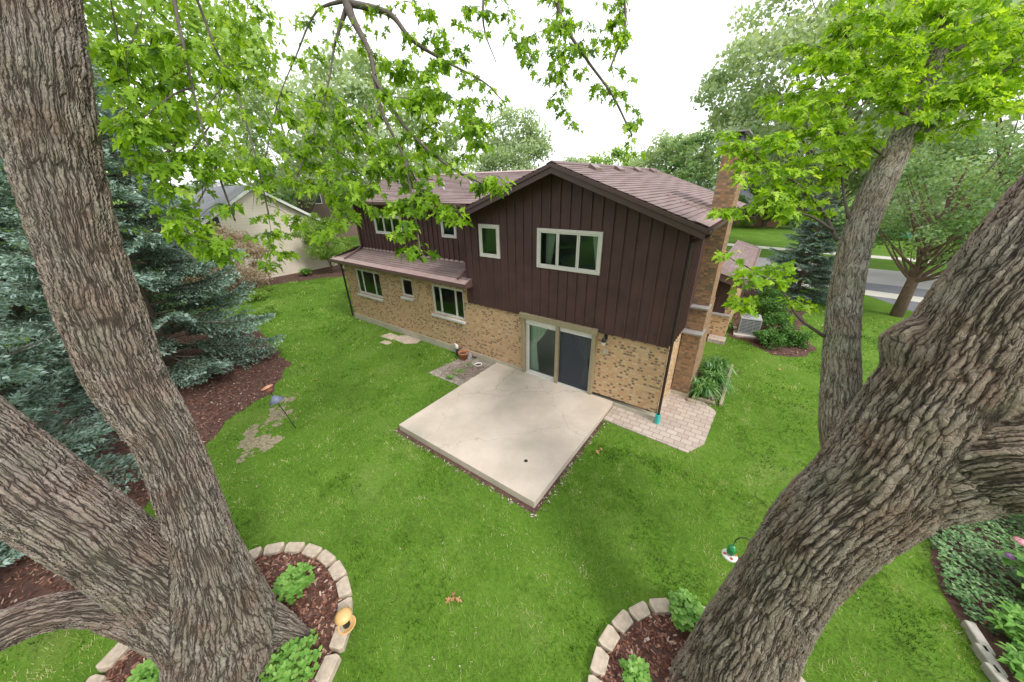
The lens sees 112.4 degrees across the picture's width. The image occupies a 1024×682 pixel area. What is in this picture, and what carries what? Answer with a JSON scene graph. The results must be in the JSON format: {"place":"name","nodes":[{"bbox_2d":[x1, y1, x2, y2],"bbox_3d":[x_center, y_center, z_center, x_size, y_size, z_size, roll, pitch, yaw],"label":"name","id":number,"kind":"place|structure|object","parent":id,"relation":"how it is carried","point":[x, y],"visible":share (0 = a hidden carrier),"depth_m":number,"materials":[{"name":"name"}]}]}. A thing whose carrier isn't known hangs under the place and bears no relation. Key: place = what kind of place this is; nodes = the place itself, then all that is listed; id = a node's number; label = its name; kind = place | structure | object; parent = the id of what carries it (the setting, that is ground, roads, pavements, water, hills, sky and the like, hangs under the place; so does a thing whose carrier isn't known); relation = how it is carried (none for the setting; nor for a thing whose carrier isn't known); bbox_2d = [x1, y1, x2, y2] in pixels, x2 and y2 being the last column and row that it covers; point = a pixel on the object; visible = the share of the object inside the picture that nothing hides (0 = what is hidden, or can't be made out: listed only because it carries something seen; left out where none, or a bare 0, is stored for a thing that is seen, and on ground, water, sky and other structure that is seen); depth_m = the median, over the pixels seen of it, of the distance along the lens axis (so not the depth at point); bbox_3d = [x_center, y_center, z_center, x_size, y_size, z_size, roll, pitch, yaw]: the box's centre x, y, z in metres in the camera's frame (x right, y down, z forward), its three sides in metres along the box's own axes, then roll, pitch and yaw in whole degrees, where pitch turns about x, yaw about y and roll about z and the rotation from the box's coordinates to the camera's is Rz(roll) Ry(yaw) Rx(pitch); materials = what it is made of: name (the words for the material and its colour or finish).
{"place":"outdoors","nodes":[
{"label":"outdoors","id":0,"kind":"place"},
{"bbox_2d":[0,195,989,681],"bbox_3d":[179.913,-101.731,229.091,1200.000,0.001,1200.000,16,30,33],"label":"lawn","id":1,"kind":"structure","parent":0,"point":[540,541],"depth_m":6.73,"materials":[{"name":"plant"}]},
{"bbox_2d":[86,674,106,681],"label":"edging block","id":2,"kind":"object","parent":1,"relation":"on","point":[97,678],"depth_m":4.57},
{"bbox_2d":[0,100,203,311],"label":"maple tree","id":3,"kind":"object","parent":1,"relation":"on","point":[194,203],"visible":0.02,"depth_m":18.14,"materials":[{"name":"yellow plant"}]},
{"bbox_2d":[96,642,128,672],"bbox_3d":[-5.576,4.441,4.826,0.208,0.117,0.326,3,21,3],"label":"edging block","id":4,"kind":"object","parent":1,"relation":"on","point":[114,655],"depth_m":4.77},
{"bbox_2d":[0,324,291,609],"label":"spruce bed","id":5,"kind":"object","parent":1,"relation":"on","point":[26,587],"visible":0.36,"depth_m":10.24,"materials":[{"name":"soil"}]},
{"bbox_2d":[0,275,142,566],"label":"spruce tree","id":6,"kind":"object","parent":5,"relation":"on","point":[71,439],"visible":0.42,"depth_m":7.02,"materials":[{"name":"plant"}]},
{"bbox_2d":[0,157,163,395],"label":"spruce tree","id":7,"kind":"object","parent":5,"relation":"on","point":[21,313],"visible":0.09,"depth_m":10.78,"materials":[{"name":"plant"}]},
{"bbox_2d":[0,64,286,427],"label":"spruce tree","id":8,"kind":"object","parent":5,"relation":"on","point":[150,250],"visible":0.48,"depth_m":10.57,"materials":[{"name":"plant"}]},
{"bbox_2d":[0,0,296,303],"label":"maple tree","id":9,"kind":"object","parent":1,"relation":"on","point":[194,24],"visible":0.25,"depth_m":17.24,"materials":[{"name":"green plant"}]},
{"bbox_2d":[106,552,341,681],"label":"tree ring bed","id":10,"kind":"object","parent":1,"relation":"on","point":[131,662],"visible":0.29,"depth_m":5.36,"materials":[{"name":"soil"}]},
{"bbox_2d":[126,659,159,681],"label":"bedding plant","id":11,"kind":"object","parent":10,"relation":"on","point":[147,670],"visible":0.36,"depth_m":4.45,"materials":[{"name":"green plant"}]},
{"bbox_2d":[258,634,321,681],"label":"bedding plant","id":12,"kind":"object","parent":10,"relation":"on","point":[300,657],"visible":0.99,"depth_m":4.52,"materials":[{"name":"green plant"}]},
{"bbox_2d":[271,562,315,604],"bbox_3d":[-3.521,3.909,5.539,0.635,0.321,0.628,7,26,18],"label":"bedding plant","id":13,"kind":"object","parent":10,"relation":"on","point":[290,583],"visible":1,"depth_m":5.46,"materials":[{"name":"green plant"}]},
{"bbox_2d":[0,0,646,681],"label":"maple tree","id":14,"kind":"object","parent":10,"relation":"on","point":[178,590],"visible":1,"depth_m":3.48,"materials":[{"name":"brown plant"}]},
{"bbox_2d":[176,221,273,296],"bbox_3d":[-16.585,-4.583,20.151,5.080,4.584,4.938,16,30,33],"label":"plum tree","id":15,"kind":"object","parent":1,"relation":"on","point":[252,250],"visible":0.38,"depth_m":20.25,"materials":[{"name":"brown plant"}]},
{"bbox_2d":[140,185,337,284],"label":"neighbour house","id":16,"kind":"structure","parent":1,"relation":"on","point":[239,195],"depth_m":24.46,"materials":[{"name":"grey"}]},
{"bbox_2d":[200,216,222,235],"bbox_3d":[-19.275,-7.401,22.082,0.060,1.200,1.000,16,30,33],"label":"window","id":17,"kind":"structure","parent":16,"relation":"in","point":[216,218],"depth_m":22.16,"materials":[{"name":"white paint"}]},
{"bbox_2d":[184,150,300,206],"bbox_3d":[-23.996,-12.582,32.261,8.235,9.328,8.133,-8,25,-14],"label":"maple tree","id":18,"kind":"object","parent":1,"relation":"on","point":[286,196],"visible":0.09,"depth_m":30.71,"materials":[{"name":"green plant"}]},
{"bbox_2d":[249,546,262,559],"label":"edging block","id":19,"kind":"object","parent":1,"relation":"on","point":[255,553],"depth_m":6.14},
{"bbox_2d":[247,289,270,301],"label":"perennial clump","id":20,"kind":"object","parent":1,"relation":"on","point":[259,294],"visible":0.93,"depth_m":20.14,"materials":[{"name":"green plant"}]},
{"bbox_2d":[236,396,296,462],"bbox_3d":[-6.729,2.347,9.588,1.222,0.001,2.908,-5,25,-9],"label":"bare patch","id":21,"kind":"object","parent":1,"relation":"on","point":[262,442],"visible":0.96,"depth_m":9.10,"materials":[{"name":"soil"}]},
{"bbox_2d":[254,302,281,315],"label":"perennial clump","id":22,"kind":"object","parent":1,"relation":"on","point":[270,307],"visible":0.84,"depth_m":17.60,"materials":[{"name":"green plant"}]},
{"bbox_2d":[201,69,342,212],"bbox_3d":[-23.715,-19.065,37.541,14.504,16.720,14.262,16,30,33],"label":"maple tree","id":23,"kind":"object","parent":1,"relation":"on","point":[253,104],"visible":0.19,"depth_m":32.50,"materials":[{"name":"green plant"}]},
{"bbox_2d":[263,542,285,555],"bbox_3d":[-4.307,3.784,6.209,0.326,0.115,0.203,-7,22,-9],"label":"edging block","id":24,"kind":"object","parent":1,"relation":"on","point":[273,549],"depth_m":6.18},
{"bbox_2d":[261,381,295,427],"bbox_3d":[-6.237,1.762,9.164,0.526,1.602,0.408,16,30,33],"label":"feeder pole","id":25,"kind":"object","parent":1,"relation":"on","point":[275,399],"visible":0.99,"depth_m":8.98,"materials":[{"name":"black metal"}]},
{"bbox_2d":[227,264,345,289],"bbox_3d":[-14.692,-4.912,25.804,9.119,0.001,11.228,16,30,33],"label":"neighbour bed","id":26,"kind":"object","parent":1,"relation":"on","point":[322,272],"visible":0.17,"depth_m":25.64,"materials":[{"name":"soil"}]},
{"bbox_2d":[290,212,352,272],"bbox_3d":[-14.040,-7.246,25.776,3.818,4.657,4.422,-4,25,-6],"label":"serviceberry tree","id":27,"kind":"object","parent":26,"relation":"on","point":[323,252],"visible":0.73,"depth_m":24.81,"materials":[{"name":"green plant"}]},
{"bbox_2d":[284,542,305,553],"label":"edging block","id":28,"kind":"object","parent":1,"relation":"on","point":[294,547],"depth_m":6.20,"materials":[{"name":"stone"}]},
{"bbox_2d":[302,543,322,557],"bbox_3d":[-3.593,3.794,6.168,0.326,0.107,0.201,6,27,18],"label":"edging block","id":29,"kind":"object","parent":1,"relation":"on","point":[310,550],"depth_m":6.13,"materials":[{"name":"stone"}]},
{"bbox_2d":[278,188,357,237],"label":"brown neighbour house","id":30,"kind":"structure","parent":1,"relation":"on","point":[321,209],"depth_m":42.77,"materials":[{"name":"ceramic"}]},
{"bbox_2d":[317,549,336,567],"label":"edging block","id":31,"kind":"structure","parent":1,"relation":"on","point":[326,558],"depth_m":5.99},
{"bbox_2d":[314,653,341,681],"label":"edging block","id":32,"kind":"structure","parent":1,"relation":"on","point":[328,669],"depth_m":4.62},
{"bbox_2d":[328,560,347,580],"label":"edging block","id":33,"kind":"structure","parent":1,"relation":"on","point":[337,571],"depth_m":5.80,"materials":[{"name":"stone"}]},
{"bbox_2d":[329,625,350,653],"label":"edging block","id":34,"kind":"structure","parent":1,"relation":"on","point":[338,643],"depth_m":4.89,"materials":[{"name":"stone"}]},
{"bbox_2d":[334,607,355,634],"bbox_3d":[-2.444,4.072,5.011,0.260,0.300,0.260,16,30,33],"label":"bird feeder","id":35,"kind":"object","parent":34,"relation":"on","point":[345,617],"visible":1,"depth_m":4.98,"materials":[{"name":"plastic"}]},
{"bbox_2d":[336,576,352,599],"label":"edging block","id":36,"kind":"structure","parent":1,"relation":"on","point":[344,590],"depth_m":5.53,"materials":[{"name":"stone"}]},
{"bbox_2d":[337,597,352,614],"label":"edging block","id":37,"kind":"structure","parent":1,"relation":"on","point":[347,602],"depth_m":5.34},
{"bbox_2d":[261,40,464,211],"bbox_3d":[-11.258,-14.606,28.123,14.217,15.990,14.189,16,30,33],"label":"maple tree","id":38,"kind":"object","parent":1,"relation":"on","point":[347,83],"visible":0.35,"depth_m":24.72,"materials":[{"name":"green plant"}]},
{"bbox_2d":[394,335,420,343],"bbox_3d":[-4.492,-0.057,14.755,1.256,0.042,0.689,16,30,33],"label":"flagstone","id":39,"kind":"object","parent":1,"relation":"on","point":[405,339],"visible":1,"depth_m":14.71,"materials":[{"name":"stone"}]},
{"bbox_2d":[412,143,481,172],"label":"maple tree","id":40,"kind":"object","parent":1,"relation":"on","point":[462,168],"visible":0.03,"depth_m":51.90,"materials":[{"name":"green plant"}]},
{"bbox_2d":[428,358,491,385],"bbox_3d":[-1.770,1.012,12.284,1.690,0.001,1.740,16,30,33],"label":"gravel patch","id":41,"kind":"object","parent":1,"relation":"on","point":[439,372],"visible":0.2,"depth_m":12.11,"materials":[{"name":"gravel"}]},
{"bbox_2d":[458,350,468,360],"bbox_3d":[-1.823,0.549,12.930,0.410,0.300,0.410,16,30,33],"label":"flower pot","id":42,"kind":"object","parent":41,"relation":"on","point":[463,355],"visible":0.99,"depth_m":12.85,"materials":[{"name":"ceramic"}]},
{"bbox_2d":[438,358,491,383],"bbox_3d":[-1.758,0.969,12.182,1.710,0.137,1.692,16,30,33],"label":"stick pile","id":43,"kind":"object","parent":41,"relation":"on","point":[468,371],"visible":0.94,"depth_m":12.05,"materials":[{"name":"wood"}]},
{"bbox_2d":[396,421,603,513],"bbox_3d":[-0.326,2.322,9.350,4.500,0.001,3.550,16,30,33],"label":"soil strip","id":44,"kind":"object","parent":1,"relation":"on","point":[496,489],"visible":0.56,"depth_m":7.86,"materials":[{"name":"soil"}]},
{"bbox_2d":[399,363,612,507],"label":"concrete patio","id":45,"kind":"structure","parent":1,"relation":"on","point":[520,435],"depth_m":9.06,"materials":[{"name":"beige concrete"}]},
{"bbox_2d":[0,267,1021,681],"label":"mulch","id":46,"kind":"object","parent":1,"relation":"on","point":[628,641],"visible":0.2,"depth_m":5.45,"materials":[{"name":"brown plant"}]},
{"bbox_2d":[471,106,555,171],"bbox_3d":[-0.032,-16.976,36.223,8.862,13.157,10.183,16,30,33],"label":"maple tree","id":47,"kind":"object","parent":1,"relation":"on","point":[530,143],"visible":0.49,"depth_m":33.50,"materials":[{"name":"green plant"}]},
{"bbox_2d":[327,129,761,423],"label":"brown house","id":48,"kind":"structure","parent":1,"relation":"on","point":[634,317],"depth_m":9.94,"materials":[{"name":"wood"}]},
{"bbox_2d":[355,268,383,301],"bbox_3d":[-6.528,-2.584,15.607,1.960,1.278,0.185,16,30,33],"label":"window","id":49,"kind":"structure","parent":48,"relation":"in","point":[364,295],"depth_m":15.75,"materials":[{"name":"white wood"}]},
{"bbox_2d":[374,215,402,233],"bbox_3d":[-5.251,-4.920,14.541,1.880,0.790,0.060,16,30,33],"label":"window","id":50,"kind":"structure","parent":48,"relation":"in","point":[375,222],"depth_m":14.69,"materials":[{"name":"white wood"}]},
{"bbox_2d":[400,278,414,301],"bbox_3d":[-4.305,-2.127,14.042,0.800,0.888,0.185,16,30,33],"label":"window","id":51,"kind":"structure","parent":48,"relation":"in","point":[402,297],"depth_m":14.15,"materials":[{"name":"white wood"}]},
{"bbox_2d":[431,284,465,324],"bbox_3d":[-2.414,-1.412,12.866,1.760,1.278,0.185,16,30,33],"label":"window","id":52,"kind":"structure","parent":48,"relation":"in","point":[433,290],"depth_m":12.96,"materials":[{"name":"white wood"}]},
{"bbox_2d":[440,222,456,238],"bbox_3d":[-2.318,-4.166,12.548,0.770,0.750,0.060,16,30,33],"label":"window","id":53,"kind":"structure","parent":48,"relation":"in","point":[442,224],"depth_m":12.66,"materials":[{"name":"white wood"}]},
{"bbox_2d":[478,224,499,258],"bbox_3d":[-0.698,-3.084,10.594,0.800,0.993,0.060,16,30,33],"label":"window","id":54,"kind":"structure","parent":48,"relation":"in","point":[480,226],"depth_m":10.56,"materials":[{"name":"white wood"}]},
{"bbox_2d":[530,325,547,371],"bbox_3d":[0.923,0.232,11.194,0.814,1.962,0.074,16,30,33],"label":"curtain","id":55,"kind":"object","parent":48,"relation":"hanging from","point":[537,334],"visible":0.87,"depth_m":11.28,"materials":[{"name":"fabric"}]},
{"bbox_2d":[546,233,555,263],"bbox_3d":[1.123,-2.581,9.812,0.354,1.303,0.074,16,30,33],"label":"curtain","id":56,"kind":"object","parent":48,"relation":"hanging from","point":[550,241],"visible":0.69,"depth_m":9.78,"materials":[{"name":"fabric"}]},
{"bbox_2d":[519,312,598,394],"bbox_3d":[1.366,0.354,10.621,2.600,2.180,0.240,16,30,33],"label":"sliding door","id":57,"kind":"structure","parent":48,"relation":"in","point":[575,344],"depth_m":10.39,"materials":[{"name":"white plastic"}]},
{"bbox_2d":[537,228,603,274],"bbox_3d":[1.485,-2.409,9.164,1.910,1.079,0.060,16,30,33],"label":"window","id":58,"kind":"structure","parent":48,"relation":"in","point":[539,230],"depth_m":9.09,"materials":[{"name":"white plastic"}]},
{"bbox_2d":[593,236,597,266],"bbox_3d":[2.251,-2.258,9.056,0.364,1.303,0.074,16,30,33],"label":"curtain","id":59,"kind":"object","parent":48,"relation":"hanging from","point":[595,238],"visible":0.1,"depth_m":8.98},
{"bbox_2d":[389,358,737,517],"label":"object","id":60,"kind":"object","parent":1,"relation":"on","point":[483,482],"visible":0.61,"depth_m":8.68,"materials":[{"name":"plant"}]},
{"bbox_2d":[563,156,588,162],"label":"maple tree","id":61,"kind":"object","parent":1,"relation":"on","point":[574,159],"visible":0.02,"depth_m":52.49,"materials":[{"name":"green plant"}]},
{"bbox_2d":[589,646,608,676],"bbox_3d":[1.192,4.381,4.668,0.194,0.112,0.306,16,30,26],"label":"edging block","id":62,"kind":"object","parent":1,"relation":"on","point":[599,663],"depth_m":4.62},
{"bbox_2d":[598,624,619,652],"bbox_3d":[1.389,4.269,4.902,0.306,0.114,0.210,-23,36,-40],"label":"edging block","id":63,"kind":"object","parent":1,"relation":"on","point":[609,639],"depth_m":4.86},
{"bbox_2d":[586,145,649,165],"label":"maple tree","id":64,"kind":"object","parent":1,"relation":"on","point":[619,154],"visible":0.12,"depth_m":56.10,"materials":[{"name":"green plant"}]},
{"bbox_2d":[611,609,632,634],"bbox_3d":[1.641,4.183,5.088,0.306,0.107,0.205,-18,29,-31],"label":"edging block","id":65,"kind":"object","parent":1,"relation":"on","point":[622,622],"depth_m":5.05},
{"bbox_2d":[628,601,650,621],"bbox_3d":[1.941,4.123,5.208,0.306,0.104,0.197,-11,26,-18],"label":"edging block","id":66,"kind":"object","parent":1,"relation":"on","point":[639,611],"depth_m":5.18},
{"bbox_2d":[600,613,691,681],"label":"tree ring bed","id":67,"kind":"object","parent":1,"relation":"on","point":[647,653],"visible":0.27,"depth_m":4.81,"materials":[{"name":"wood"}]},
{"bbox_2d":[618,654,651,681],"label":"bedding plant","id":68,"kind":"object","parent":67,"relation":"on","point":[634,671],"visible":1,"depth_m":4.43,"materials":[{"name":"green plant"}]},
{"bbox_2d":[668,587,704,631],"bbox_3d":[2.586,3.966,5.054,0.590,0.397,0.607,2,25,6],"label":"bedding plant","id":69,"kind":"object","parent":67,"relation":"on","point":[686,606],"visible":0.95,"depth_m":4.97,"materials":[{"name":"green plant"}]},
{"bbox_2d":[669,0,1023,681],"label":"maple tree","id":70,"kind":"object","parent":67,"relation":"on","point":[921,434],"visible":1,"depth_m":3.40,"materials":[{"name":"brown plant"}]},
{"bbox_2d":[603,392,715,452],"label":"paver walk","id":71,"kind":"structure","parent":1,"relation":"on","point":[684,424],"depth_m":9.33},
{"bbox_2d":[648,598,670,615],"bbox_3d":[2.270,4.083,5.257,0.306,0.125,0.200,-1,22,-3],"label":"edging block","id":72,"kind":"object","parent":1,"relation":"on","point":[658,606],"depth_m":5.22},
{"bbox_2d":[628,129,719,184],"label":"maple tree","id":73,"kind":"object","parent":1,"relation":"on","point":[660,154],"visible":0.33,"depth_m":45.92,"materials":[{"name":"green plant"}]},
{"bbox_2d":[689,363,728,403],"bbox_3d":[6.560,1.321,11.247,0.900,0.001,2.920,16,30,33],"label":"lily bed","id":74,"kind":"object","parent":1,"relation":"on","point":[690,396],"visible":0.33,"depth_m":10.74,"materials":[{"name":"soil"}]},
{"bbox_2d":[686,354,740,406],"bbox_3d":[6.426,1.128,10.944,1.873,0.590,3.525,16,30,33],"label":"daylily clump","id":75,"kind":"object","parent":74,"relation":"on","point":[712,377],"visible":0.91,"depth_m":10.60,"materials":[{"name":"green plant"}]},
{"bbox_2d":[654,114,765,190],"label":"maple tree","id":76,"kind":"object","parent":1,"relation":"on","point":[700,140],"visible":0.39,"depth_m":41.94,"materials":[{"name":"green plant"}]},
{"bbox_2d":[707,334,725,344],"bbox_3d":[8.370,-0.044,14.048,0.620,0.200,0.550,16,30,33],"label":"stone step","id":77,"kind":"object","parent":1,"relation":"on","point":[717,339],"visible":0.97,"depth_m":13.93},
{"bbox_2d":[693,177,780,227],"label":"brick neighbour house","id":78,"kind":"structure","parent":1,"relation":"on","point":[746,193],"depth_m":47.73,"materials":[{"name":"grey"}]},
{"bbox_2d":[735,218,756,226],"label":"foundation shrub","id":79,"kind":"object","parent":1,"relation":"on","point":[745,222],"visible":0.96,"depth_m":46.92,"materials":[{"name":"green plant"}]},
{"bbox_2d":[728,285,815,356],"bbox_3d":[13.007,-1.542,17.227,3.134,0.001,11.618,16,30,33],"label":"side bed","id":80,"kind":"object","parent":1,"relation":"on","point":[759,345],"visible":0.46,"depth_m":14.03,"materials":[{"name":"soil"}]},
{"bbox_2d":[729,313,762,339],"bbox_3d":[9.918,-0.721,14.551,1.231,0.856,1.000,12,28,27],"label":"air conditioner","id":81,"kind":"object","parent":80,"relation":"on","point":[748,325],"visible":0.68,"depth_m":14.27,"materials":[{"name":"metal"}]},
{"bbox_2d":[753,327,787,349],"bbox_3d":[10.086,-0.107,13.426,1.093,0.732,1.293,2,25,8],"label":"yew shrub","id":82,"kind":"object","parent":80,"relation":"on","point":[767,337],"visible":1,"depth_m":13.29,"materials":[{"name":"green plant"}]},
{"bbox_2d":[755,296,788,317],"bbox_3d":[11.963,-1.540,15.907,1.331,1.206,1.713,-6,25,-10],"label":"yew shrub","id":83,"kind":"object","parent":80,"relation":"on","point":[767,305],"visible":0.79,"depth_m":15.77,"materials":[{"name":"green plant"}]},
{"bbox_2d":[755,285,791,306],"bbox_3d":[13.245,-2.294,17.405,1.536,1.286,1.728,16,30,33],"label":"yew shrub","id":84,"kind":"object","parent":80,"relation":"on","point":[769,292],"visible":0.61,"depth_m":17.11,"materials":[{"name":"green plant"}]},
{"bbox_2d":[762,310,797,333],"bbox_3d":[11.277,-0.802,14.548,1.373,1.019,1.564,16,30,33],"label":"yew shrub","id":85,"kind":"object","parent":80,"relation":"on","point":[780,319],"visible":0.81,"depth_m":14.27,"materials":[{"name":"green plant"}]},
{"bbox_2d":[778,326,816,348],"bbox_3d":[11.100,-0.139,13.424,1.072,0.755,1.176,-21,31,-36],"label":"yew shrub","id":86,"kind":"object","parent":80,"relation":"on","point":[795,337],"visible":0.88,"depth_m":13.28,"materials":[{"name":"green plant"}]},
{"bbox_2d":[738,152,821,227],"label":"maple tree","id":87,"kind":"object","parent":1,"relation":"on","point":[741,198],"visible":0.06,"depth_m":44.74,"materials":[{"name":"green plant"}]},
{"bbox_2d":[754,182,845,304],"bbox_3d":[15.770,-5.109,18.001,4.504,6.124,4.284,7,26,18],"label":"spruce tree","id":88,"kind":"object","parent":1,"relation":"on","point":[810,239],"visible":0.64,"depth_m":17.78,"materials":[{"name":"plant"}]},
{"bbox_2d":[803,155,857,214],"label":"maple tree","id":89,"kind":"object","parent":1,"relation":"on","point":[841,203],"visible":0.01,"depth_m":44.59,"materials":[{"name":"green plant"}]},
{"bbox_2d":[690,0,1023,254],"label":"maple tree","id":90,"kind":"object","parent":1,"relation":"on","point":[737,114],"visible":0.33,"depth_m":23.87,"materials":[{"name":"green plant"}]},
{"bbox_2d":[841,144,1009,224],"bbox_3d":[44.667,-16.106,35.974,12.742,10.163,12.448,-5,25,-8],"label":"maple tree","id":91,"kind":"object","parent":1,"relation":"on","point":[938,177],"visible":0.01,"depth_m":34.68,"materials":[{"name":"green plant"}]},
{"bbox_2d":[833,119,1023,316],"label":"crabapple tree","id":92,"kind":"object","parent":1,"relation":"on","point":[930,238],"visible":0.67,"depth_m":13.76,"materials":[{"name":"green plant"}]},
{"bbox_2d":[859,7,1023,253],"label":"maple tree","id":93,"kind":"object","parent":1,"relation":"on","point":[1003,124],"visible":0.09,"depth_m":18.00,"materials":[{"name":"green plant"}]},
{"bbox_2d":[928,514,1023,681],"bbox_3d":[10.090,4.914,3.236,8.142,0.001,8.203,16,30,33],"label":"ivy bed","id":94,"kind":"object","parent":1,"relation":"on","point":[956,606],"visible":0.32,"depth_m":5.53,"materials":[{"name":"plant"}]},
{"bbox_2d":[960,620,995,656],"bbox_3d":[6.538,4.191,4.818,0.120,0.140,0.420,10,27,22],"label":"stone edging","id":95,"kind":"object","parent":94,"relation":"on","point":[973,633],"visible":0.79,"depth_m":4.83,"materials":[{"name":"stone"}]},
{"bbox_2d":[984,599,1023,650],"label":"phlox plant","id":96,"kind":"object","parent":94,"relation":"on","point":[1013,626],"visible":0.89,"depth_m":4.79,"materials":[{"name":"green plant"}]},
{"bbox_2d":[993,536,1023,588],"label":"hydrangea shrub","id":97,"kind":"object","parent":94,"relation":"on","point":[1009,556],"visible":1,"depth_m":5.38,"materials":[{"name":"green plant"}]},
{"bbox_2d":[995,639,1023,681],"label":"phlox plant","id":98,"kind":"object","parent":94,"relation":"on","point":[1014,658],"visible":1,"depth_m":4.45,"materials":[{"name":"green plant"}]},
{"bbox_2d":[970,643,1007,677],"bbox_3d":[6.389,4.295,4.597,0.120,0.140,0.360,7,26,18],"label":"stone edging","id":99,"kind":"object","parent":1,"relation":"on","point":[981,653],"visible":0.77,"depth_m":4.62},
{"bbox_2d":[980,662,1008,681],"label":"stone edging","id":100,"kind":"object","parent":1,"relation":"on","point":[991,672],"visible":1,"depth_m":4.46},
{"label":"shepherd hook","id":101,"kind":"object","parent":1,"relation":"on","visible":0},
{"bbox_2d":[721,542,737,562],"bbox_3d":[3.154,2.973,4.911,0.210,0.340,0.210,16,30,33],"label":"hummingbird feeder","id":102,"kind":"object","parent":101,"relation":"hanging from","point":[729,554],"visible":1,"depth_m":4.91,"materials":[{"name":"green glass"}]},
{"bbox_2d":[85,0,1023,191],"label":"sky","id":103,"kind":"structure","parent":0,"point":[674,43],"materials":[{"name":"white"}]},
{"bbox_2d":[727,243,929,262],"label":"sidewalk","id":104,"kind":"structure","parent":0,"point":[872,256],"depth_m":29.49,"materials":[{"name":"concrete"}]},
{"bbox_2d":[756,276,923,301],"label":"sidewalk","id":105,"kind":"structure","parent":0,"point":[890,295],"depth_m":19.09,"materials":[{"name":"concrete"}]},
{"bbox_2d":[756,257,939,289],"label":"road","id":106,"kind":"structure","parent":0,"point":[887,277],"depth_m":22.49,"materials":[{"name":"asphalt"}]},
{"bbox_2d":[865,282,927,311],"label":"driveway","id":107,"kind":"structure","parent":0,"point":[913,305],"depth_m":19.70,"materials":[{"name":"concrete"}]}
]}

